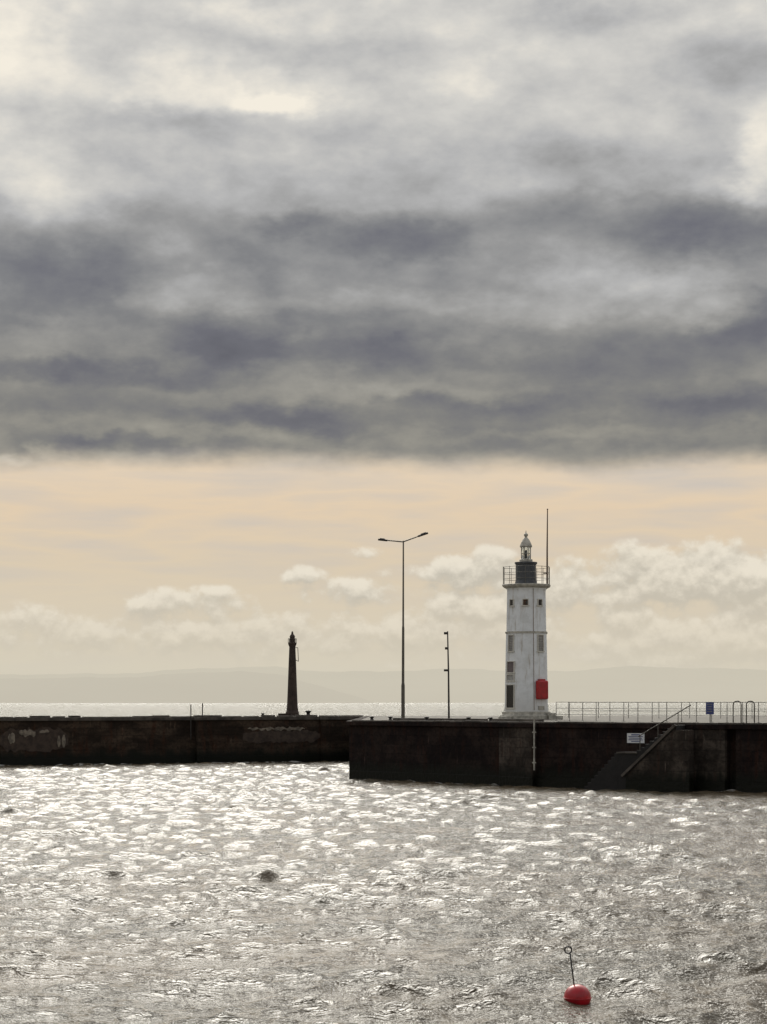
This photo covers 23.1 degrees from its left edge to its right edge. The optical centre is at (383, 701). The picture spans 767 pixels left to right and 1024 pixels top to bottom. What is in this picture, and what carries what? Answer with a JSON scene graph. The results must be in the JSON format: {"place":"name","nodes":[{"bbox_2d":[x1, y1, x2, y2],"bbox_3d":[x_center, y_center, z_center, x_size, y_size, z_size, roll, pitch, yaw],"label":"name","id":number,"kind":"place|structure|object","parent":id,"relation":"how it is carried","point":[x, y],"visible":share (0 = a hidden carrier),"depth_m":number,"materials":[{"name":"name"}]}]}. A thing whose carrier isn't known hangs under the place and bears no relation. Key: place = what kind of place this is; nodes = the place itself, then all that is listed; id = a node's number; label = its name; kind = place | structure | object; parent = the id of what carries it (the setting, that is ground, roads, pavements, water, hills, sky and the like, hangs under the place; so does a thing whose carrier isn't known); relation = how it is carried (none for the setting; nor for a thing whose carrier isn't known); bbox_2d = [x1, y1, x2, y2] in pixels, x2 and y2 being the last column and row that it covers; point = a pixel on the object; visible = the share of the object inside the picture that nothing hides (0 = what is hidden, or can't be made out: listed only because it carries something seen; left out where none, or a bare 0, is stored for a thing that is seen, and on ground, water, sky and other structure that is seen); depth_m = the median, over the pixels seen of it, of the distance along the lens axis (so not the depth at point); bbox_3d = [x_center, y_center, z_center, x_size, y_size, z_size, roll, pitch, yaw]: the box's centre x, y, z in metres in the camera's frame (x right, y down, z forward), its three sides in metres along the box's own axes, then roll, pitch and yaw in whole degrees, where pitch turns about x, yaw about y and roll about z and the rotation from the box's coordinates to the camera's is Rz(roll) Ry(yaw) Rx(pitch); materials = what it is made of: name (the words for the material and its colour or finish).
{"place":"outdoors","nodes":[
{"label":"outdoors","id":0,"kind":"place"},
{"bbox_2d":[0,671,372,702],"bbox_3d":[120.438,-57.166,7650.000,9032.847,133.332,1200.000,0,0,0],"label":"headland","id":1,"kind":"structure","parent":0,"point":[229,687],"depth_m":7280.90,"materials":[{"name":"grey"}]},
{"bbox_2d":[0,703,766,1023],"bbox_3d":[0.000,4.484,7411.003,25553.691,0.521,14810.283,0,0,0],"label":"sea water","id":2,"kind":"structure","parent":0,"point":[319,892],"depth_m":43.83,"materials":[{"name":"grey liquid"}]},
{"bbox_2d":[0,703,363,765],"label":"breakwater","id":3,"kind":"object","parent":2,"relation":"in","point":[46,740],"visible":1,"depth_m":136.25,"materials":[{"name":"concrete"}]},
{"bbox_2d":[278,631,298,714],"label":"stone beacon","id":4,"kind":"object","parent":3,"relation":"on","point":[292,705],"visible":0.98,"depth_m":143.73,"materials":[{"name":"black stone"}]},
{"bbox_2d":[346,716,766,792],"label":"harbour pier","id":5,"kind":"structure","parent":2,"relation":"in","point":[575,752],"depth_m":99.80,"materials":[{"name":"black concrete"}]},
{"bbox_2d":[378,532,427,717],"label":"street lamp","id":6,"kind":"object","parent":5,"relation":"on","point":[403,683],"visible":0.98,"depth_m":119.93,"materials":[{"name":"metal"}]},
{"bbox_2d":[444,631,449,717],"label":"floodlight mast","id":7,"kind":"object","parent":5,"relation":"on","point":[447,648],"visible":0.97,"depth_m":119.95,"materials":[{"name":"metal"}]},
{"bbox_2d":[498,509,562,719],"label":"lighthouse","id":8,"kind":"object","parent":5,"relation":"on","point":[526,683],"visible":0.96,"depth_m":118.25,"materials":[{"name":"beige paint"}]},
{"bbox_2d":[505,599,544,708],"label":"window frames","id":9,"kind":"structure","parent":8,"relation":"in","point":[513,605],"depth_m":118.38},
{"bbox_2d":[627,733,644,742],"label":"safety notice","id":10,"kind":"object","parent":5,"relation":"attached to","point":[633,738],"visible":0.98,"depth_m":96.00,"materials":[{"name":"white paint"}]},
{"bbox_2d":[584,705,693,792],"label":"harbour steps","id":11,"kind":"structure","parent":5,"relation":"attached to","point":[664,762],"depth_m":93.83,"materials":[{"name":"black concrete"}]},
{"bbox_2d":[555,702,766,722],"bbox_3d":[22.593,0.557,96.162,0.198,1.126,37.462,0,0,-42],"label":"quay railing","id":12,"kind":"object","parent":5,"relation":"on","point":[652,708],"visible":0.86,"depth_m":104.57,"materials":[{"name":"metal"}]},
{"bbox_2d":[706,702,713,721],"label":"information sign","id":13,"kind":"object","parent":5,"relation":"on","point":[710,708],"visible":1,"depth_m":101.57,"materials":[{"name":"blue metal"}]},
{"bbox_2d":[733,701,741,722],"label":"mooring hoop","id":14,"kind":"object","parent":5,"relation":"on","point":[733,710],"visible":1,"depth_m":93.02,"materials":[{"name":"paint"}]},
{"bbox_2d":[746,700,754,722],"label":"mooring hoop","id":15,"kind":"object","parent":5,"relation":"on","point":[746,710],"visible":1,"depth_m":92.66,"materials":[{"name":"paint"}]},
{"bbox_2d":[563,946,591,1004],"bbox_3d":[2.933,4.178,28.400,0.428,0.978,0.428,0,0,0],"label":"mooring buoy","id":16,"kind":"object","parent":2,"relation":"on","point":[574,993],"visible":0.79,"depth_m":28.27,"materials":[{"name":"red plastic"}]},
{"bbox_2d":[0,666,766,702],"bbox_3d":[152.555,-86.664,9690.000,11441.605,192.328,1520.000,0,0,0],"label":"distant hills","id":17,"kind":"structure","parent":0,"point":[640,684],"depth_m":9260.11,"materials":[{"name":"grey"}]},
{"bbox_2d":[0,0,766,674],"label":"sky","id":18,"kind":"structure","parent":0,"point":[288,288],"materials":[{"name":"grey"}]}
]}

